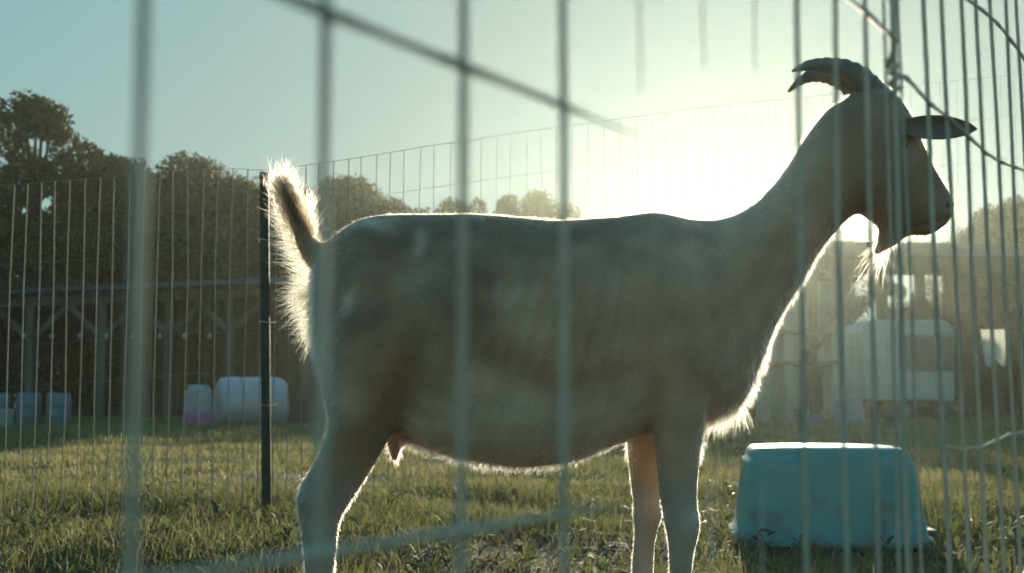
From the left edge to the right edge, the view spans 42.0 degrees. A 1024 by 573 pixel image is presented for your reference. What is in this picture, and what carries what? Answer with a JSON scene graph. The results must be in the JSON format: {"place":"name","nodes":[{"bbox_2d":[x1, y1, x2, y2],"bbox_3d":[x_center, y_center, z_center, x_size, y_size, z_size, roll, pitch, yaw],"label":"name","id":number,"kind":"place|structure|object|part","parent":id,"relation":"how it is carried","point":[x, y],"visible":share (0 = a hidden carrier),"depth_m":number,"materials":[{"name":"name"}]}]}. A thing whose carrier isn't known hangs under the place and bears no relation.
{"place":"outdoors","nodes":[
{"label":"outdoors","id":0,"kind":"place"},
{"bbox_2d":[0,406,1023,572],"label":"ground","id":1,"kind":"structure","parent":0,"point":[665,551],"depth_m":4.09,"materials":[{"name":"green plant"}]},
{"bbox_2d":[0,393,9,408],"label":"plastic barrel","id":2,"kind":"object","parent":1,"relation":"on","point":[2,400],"visible":0.49,"depth_m":20.33,"materials":[{"name":"blue plastic"}]},
{"bbox_2d":[0,409,13,427],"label":"bucket","id":3,"kind":"object","parent":1,"relation":"on","point":[10,414],"visible":0.74,"depth_m":19.42,"materials":[{"name":"teal plastic"}]},
{"bbox_2d":[16,393,41,425],"bbox_3d":[-7.435,1.893,20.514,0.377,0.513,0.377,0,-5,0],"label":"plastic barrel","id":4,"kind":"object","parent":1,"relation":"on","point":[28,408],"visible":0.82,"depth_m":20.37,"materials":[{"name":"blue plastic"}]},
{"bbox_2d":[46,393,71,425],"bbox_3d":[-6.974,1.893,20.514,0.377,0.513,0.377,0,-5,0],"label":"plastic barrel","id":5,"kind":"object","parent":1,"relation":"on","point":[57,410],"visible":0.78,"depth_m":20.37,"materials":[{"name":"blue plastic"}]},
{"bbox_2d":[0,209,124,403],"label":"bush","id":6,"kind":"object","parent":1,"relation":"on","point":[19,222],"visible":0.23,"depth_m":27.42,"materials":[{"name":"green plant"}]},
{"bbox_2d":[0,98,149,302],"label":"tree","id":7,"kind":"object","parent":1,"relation":"on","point":[69,163],"visible":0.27,"depth_m":28.45,"materials":[{"name":"green plant"}]},
{"bbox_2d":[0,89,186,352],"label":"tree","id":8,"kind":"object","parent":1,"relation":"on","point":[43,118],"visible":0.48,"depth_m":30.04,"materials":[{"name":"green plant"}]},
{"bbox_2d":[0,212,210,414],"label":"bush","id":9,"kind":"object","parent":1,"relation":"on","point":[76,225],"visible":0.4,"depth_m":26.98,"materials":[{"name":"green plant"}]},
{"bbox_2d":[0,131,227,329],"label":"tree","id":10,"kind":"object","parent":1,"relation":"on","point":[49,171],"visible":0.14,"depth_m":29.84,"materials":[{"name":"green plant"}]},
{"bbox_2d":[38,152,238,405],"bbox_3d":[-9.392,-0.016,31.988,5.617,6.485,4.978,-2,-5,20],"label":"tree","id":11,"kind":"object","parent":1,"relation":"on","point":[62,211],"visible":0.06,"depth_m":31.12,"materials":[{"name":"green plant"}]},
{"bbox_2d":[89,178,221,410],"bbox_3d":[-9.337,0.263,35.030,6.643,6.431,6.481,0,-5,0],"label":"bushy tree","id":12,"kind":"object","parent":1,"relation":"on","point":[205,224],"depth_m":34.45,"materials":[{"name":"green plant"}]},
{"bbox_2d":[0,276,314,419],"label":"pole barn","id":13,"kind":"structure","parent":1,"relation":"on","point":[162,344],"depth_m":27.00,"materials":[{"name":"wood"}]},
{"bbox_2d":[2,332,216,338],"bbox_3d":[-7.193,0.864,23.509,4.232,0.115,0.080,0,-5,0],"label":"string of bulbs","id":14,"kind":"object","parent":13,"relation":"hanging from","point":[106,335],"visible":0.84,"depth_m":23.50,"materials":[{"name":"rubber"}]},
{"bbox_2d":[52,220,296,416],"bbox_3d":[-7.309,0.757,29.058,5.385,4.372,5.520,2,-5,-25],"label":"bush","id":15,"kind":"object","parent":1,"relation":"on","point":[179,254],"visible":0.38,"depth_m":28.42,"materials":[{"name":"green plant"}]},
{"bbox_2d":[99,150,287,366],"bbox_3d":[-8.406,-0.050,34.052,5.090,6.912,6.456,3,-5,-30],"label":"tree","id":16,"kind":"object","parent":1,"relation":"on","point":[195,179],"visible":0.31,"depth_m":33.69,"materials":[{"name":"green plant"}]},
{"bbox_2d":[181,411,212,427],"bbox_3d":[-4.516,1.914,19.105,0.442,0.270,0.251,0,-5,0],"label":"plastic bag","id":17,"kind":"object","parent":1,"relation":"on","point":[192,418],"visible":0.61,"depth_m":19.00,"materials":[{"name":"purple plastic"}]},
{"bbox_2d":[184,385,211,414],"bbox_3d":[-4.576,1.762,19.419,0.402,0.667,0.270,0,-5,0],"label":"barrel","id":18,"kind":"object","parent":1,"relation":"on","point":[191,397],"visible":0.5,"depth_m":19.31,"materials":[{"name":"blue plastic"}]},
{"bbox_2d":[156,176,291,280],"bbox_3d":[-6.968,0.291,34.189,4.779,6.226,5.393,-1,-5,13],"label":"tree","id":19,"kind":"object","parent":1,"relation":"on","point":[240,217],"visible":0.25,"depth_m":33.58,"materials":[{"name":"green plant"}]},
{"bbox_2d":[144,223,309,404],"bbox_3d":[-5.978,0.798,29.679,5.171,4.393,5.786,-2,-5,25],"label":"bush","id":20,"kind":"object","parent":1,"relation":"on","point":[239,238],"visible":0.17,"depth_m":28.99,"materials":[{"name":"green plant"}]},
{"bbox_2d":[215,175,259,250],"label":"tree","id":21,"kind":"object","parent":1,"relation":"on","point":[255,177],"depth_m":46.48,"materials":[{"name":"green plant"}]},
{"bbox_2d":[214,376,288,426],"bbox_3d":[-3.901,1.730,19.925,1.023,0.786,0.794,2,-5,-24],"label":"wrapped bale","id":22,"kind":"object","parent":1,"relation":"on","point":[251,396],"visible":0.74,"depth_m":19.61,"materials":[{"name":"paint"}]},
{"bbox_2d":[258,172,276,515],"bbox_3d":[-0.895,0.266,4.851,0.077,1.371,0.067,0,-5,0],"label":"steel fence post","id":23,"kind":"object","parent":1,"relation":"on","point":[265,404],"visible":0.97,"depth_m":4.83,"materials":[{"name":"black metal"}]},
{"bbox_2d":[221,233,334,392],"bbox_3d":[-4.389,0.897,30.066,5.242,4.255,5.373,-4,-6,41],"label":"bush","id":24,"kind":"object","parent":1,"relation":"on","point":[282,271],"visible":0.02,"depth_m":29.34,"materials":[{"name":"green plant"}]},
{"bbox_2d":[220,184,346,271],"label":"tree","id":25,"kind":"object","parent":1,"relation":"on","point":[337,229],"visible":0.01,"depth_m":36.22,"materials":[{"name":"green plant"}]},
{"bbox_2d":[286,400,326,424],"bbox_3d":[-3.218,1.976,20.908,0.740,0.391,0.425,0,-5,0],"label":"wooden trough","id":26,"kind":"object","parent":1,"relation":"on","point":[297,406],"visible":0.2,"depth_m":20.70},
{"bbox_2d":[286,172,401,321],"bbox_3d":[-4.932,0.236,38.208,6.430,7.033,5.698,0,-5,0],"label":"tree","id":27,"kind":"object","parent":1,"relation":"on","point":[340,193],"visible":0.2,"depth_m":38.09,"materials":[{"name":"green plant"}]},
{"bbox_2d":[360,196,417,214],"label":"tree","id":28,"kind":"object","parent":1,"relation":"on","point":[395,202],"visible":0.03,"depth_m":40.07,"materials":[{"name":"green plant"}]},
{"bbox_2d":[410,206,449,213],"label":"tree","id":29,"kind":"object","parent":1,"relation":"on","point":[425,211],"depth_m":52.08,"materials":[{"name":"green plant"}]},
{"bbox_2d":[436,196,477,214],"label":"tree","id":30,"kind":"object","parent":1,"relation":"on","point":[450,206],"visible":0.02,"depth_m":52.55,"materials":[{"name":"green plant"}]},
{"bbox_2d":[469,197,487,213],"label":"tree","id":31,"kind":"object","parent":1,"relation":"on","point":[474,205],"visible":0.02,"depth_m":53.01,"materials":[{"name":"green plant"}]},
{"bbox_2d":[493,193,528,217],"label":"tree","id":32,"kind":"object","parent":1,"relation":"on","point":[507,205],"visible":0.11,"depth_m":53.34,"materials":[{"name":"green plant"}]},
{"bbox_2d":[0,73,1023,520],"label":"wire fence","id":33,"kind":"object","parent":1,"relation":"on","point":[214,373],"visible":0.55,"depth_m":4.91,"materials":[{"name":"grey metal"}]},
{"bbox_2d":[0,473,1023,572],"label":"weeds","id":34,"kind":"object","parent":1,"relation":"on","point":[956,525],"visible":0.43,"depth_m":3.89,"materials":[{"name":"green plant"}]},
{"bbox_2d":[0,443,1023,572],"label":"dry straw","id":35,"kind":"object","parent":1,"relation":"on","point":[284,521],"visible":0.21,"depth_m":3.98,"materials":[{"name":"plant"}]},
{"bbox_2d":[517,188,559,219],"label":"tree","id":36,"kind":"object","parent":1,"relation":"on","point":[534,204],"visible":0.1,"depth_m":53.74,"materials":[{"name":"green plant"}]},
{"bbox_2d":[543,202,587,220],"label":"tree","id":37,"kind":"object","parent":1,"relation":"on","point":[556,215],"depth_m":53.99,"materials":[{"name":"green plant"}]},
{"bbox_2d":[124,0,1023,572],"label":"wire fence","id":38,"kind":"object","parent":1,"relation":"on","point":[320,552],"visible":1,"depth_m":0.50,"materials":[{"name":"grey metal"}]},
{"bbox_2d":[256,57,976,572],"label":"goat","id":39,"kind":"object","parent":1,"relation":"on","point":[674,321],"visible":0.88,"depth_m":1.75},
{"bbox_2d":[756,329,839,422],"bbox_3d":[4.869,1.536,22.746,1.358,1.591,0.750,0,-5,0],"label":"timber stand","id":40,"kind":"object","parent":1,"relation":"on","point":[785,364],"visible":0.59,"depth_m":22.43,"materials":[{"name":"wood"}]},
{"bbox_2d":[817,345,829,360],"bbox_3d":[5.339,1.148,22.783,0.240,0.300,0.234,0,-5,0],"label":"water jug","id":41,"kind":"object","parent":40,"relation":"on","point":[823,354],"visible":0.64,"depth_m":22.69,"materials":[{"name":"white plastic"}]},
{"bbox_2d":[764,267,835,383],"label":"bush","id":42,"kind":"object","parent":1,"relation":"on","point":[794,321],"depth_m":45.72,"materials":[{"name":"green plant"}]},
{"bbox_2d":[768,277,859,409],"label":"pale hut","id":43,"kind":"object","parent":1,"relation":"on","point":[829,297],"visible":0.16,"depth_m":40.05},
{"bbox_2d":[806,350,822,409],"bbox_3d":[9.049,2.800,39.870,0.750,1.800,0.030,0,-5,0],"label":"door","id":44,"kind":"structure","parent":43,"relation":"in","point":[807,351],"depth_m":39.84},
{"bbox_2d":[807,414,822,424],"bbox_3d":[4.855,2.138,21.397,0.290,0.170,0.290,0,-5,0],"label":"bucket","id":45,"kind":"object","parent":1,"relation":"on","point":[814,417],"visible":0.58,"depth_m":21.29,"materials":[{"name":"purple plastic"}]},
{"bbox_2d":[751,267,890,397],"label":"bush","id":46,"kind":"object","parent":1,"relation":"on","point":[825,270],"visible":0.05,"depth_m":46.53,"materials":[{"name":"green plant"}]},
{"bbox_2d":[728,443,937,548],"bbox_3d":[1.008,0.649,4.229,0.630,0.295,0.540,-1,-5,7],"label":"storage tub","id":47,"kind":"object","parent":1,"relation":"on","point":[775,470],"visible":0.86,"depth_m":4.01,"materials":[{"name":"teal plastic"}]},
{"bbox_2d":[832,400,864,423],"bbox_3d":[5.395,2.019,21.406,0.510,0.408,0.410,1,-5,-8],"label":"storage bin","id":48,"kind":"object","parent":1,"relation":"on","point":[854,410],"visible":0.69,"depth_m":21.26,"materials":[{"name":"white plastic"}]},
{"bbox_2d":[818,275,930,349],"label":"tree","id":49,"kind":"object","parent":1,"relation":"on","point":[829,311],"visible":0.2,"depth_m":31.82,"materials":[{"name":"green plant"}]},
{"bbox_2d":[843,320,970,421],"bbox_3d":[7.277,1.565,24.434,2.227,1.808,2.040,0,-5,0],"label":"camper trailer","id":50,"kind":"object","parent":1,"relation":"on","point":[927,391],"visible":0.66,"depth_m":23.48,"materials":[{"name":"paint"}]},
{"bbox_3d":[7.299,1.168,23.465,0.907,0.634,0.043,0,-5,0],"label":"window","id":51,"kind":"part","parent":50,"relation":"part of","materials":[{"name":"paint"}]},
{"bbox_2d":[808,241,1023,419],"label":"open shed","id":52,"kind":"structure","parent":1,"relation":"on","point":[853,251],"depth_m":25.18,"materials":[{"name":"metal"}]},
{"bbox_2d":[888,279,980,354],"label":"tree","id":53,"kind":"object","parent":1,"relation":"on","point":[927,284],"visible":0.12,"depth_m":32.11,"materials":[{"name":"green plant"}]},
{"bbox_2d":[890,224,989,408],"bbox_3d":[12.719,0.922,36.557,4.171,5.321,4.275,1,-5,-13],"label":"bush","id":54,"kind":"object","parent":1,"relation":"on","point":[960,241],"visible":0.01,"depth_m":36.79,"materials":[{"name":"green plant"}]},
{"bbox_2d":[905,277,1003,390],"bbox_3d":[10.771,1.388,31.851,2.854,3.541,2.985,-1,-5,12],"label":"tree","id":55,"kind":"object","parent":1,"relation":"on","point":[907,310],"visible":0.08,"depth_m":31.71,"materials":[{"name":"green plant"}]},
{"bbox_2d":[927,275,1016,411],"bbox_3d":[11.585,1.097,31.442,3.475,4.074,3.921,-1,-5,10],"label":"tree","id":56,"kind":"object","parent":1,"relation":"on","point":[981,288],"visible":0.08,"depth_m":31.10,"materials":[{"name":"green plant"}]},
{"bbox_2d":[925,203,1020,405],"bbox_3d":[12.842,0.634,35.585,3.568,5.753,4.526,1,-5,-7],"label":"tree","id":57,"kind":"object","parent":1,"relation":"on","point":[980,218],"visible":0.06,"depth_m":35.65,"materials":[{"name":"green plant"}]},
{"bbox_2d":[956,317,1018,416],"bbox_3d":[11.480,1.764,29.485,3.236,2.350,3.157,-2,-5,24],"label":"bush","id":58,"kind":"object","parent":1,"relation":"on","point":[1005,378],"visible":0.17,"depth_m":28.93,"materials":[{"name":"green plant"}]},
{"bbox_2d":[959,275,1017,410],"bbox_3d":[12.222,1.012,30.431,3.927,4.078,4.395,-1,-5,16],"label":"bush","id":59,"kind":"object","parent":1,"relation":"on","point":[1011,304],"visible":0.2,"depth_m":29.93,"materials":[{"name":"green plant"}]},
{"bbox_2d":[964,322,1022,424],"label":"clothes rack","id":60,"kind":"object","parent":1,"relation":"on","point":[999,337],"visible":0.76,"depth_m":19.98,"materials":[{"name":"white fabric"}]},
{"bbox_2d":[968,194,1023,325],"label":"tree","id":61,"kind":"object","parent":1,"relation":"on","point":[1007,206],"visible":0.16,"depth_m":34.41,"materials":[{"name":"green plant"}]},
{"bbox_2d":[0,0,1023,405],"label":"sky","id":62,"kind":"structure","parent":0,"point":[235,83],"materials":[{"name":"blue"}]},
{"bbox_2d":[742,383,755,408],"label":"bush","id":63,"kind":"object","parent":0,"point":[749,405],"visible":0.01,"depth_m":43.75,"materials":[{"name":"green plant"}]},
{"bbox_2d":[744,374,795,405],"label":"bush","id":64,"kind":"object","parent":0,"point":[752,399],"visible":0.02,"depth_m":42.90,"materials":[{"name":"green plant"}]},
{"bbox_2d":[820,361,959,415],"bbox_3d":[8.645,1.935,29.420,3.109,1.983,3.187,-4,-6,37],"label":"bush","id":65,"kind":"object","parent":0,"point":[868,408],"visible":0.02,"depth_m":28.73,"materials":[{"name":"green plant"}]},
{"bbox_2d":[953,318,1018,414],"bbox_3d":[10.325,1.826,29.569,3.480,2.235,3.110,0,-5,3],"label":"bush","id":66,"kind":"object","parent":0,"point":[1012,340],"visible":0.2,"depth_m":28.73,"materials":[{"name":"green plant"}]}
]}

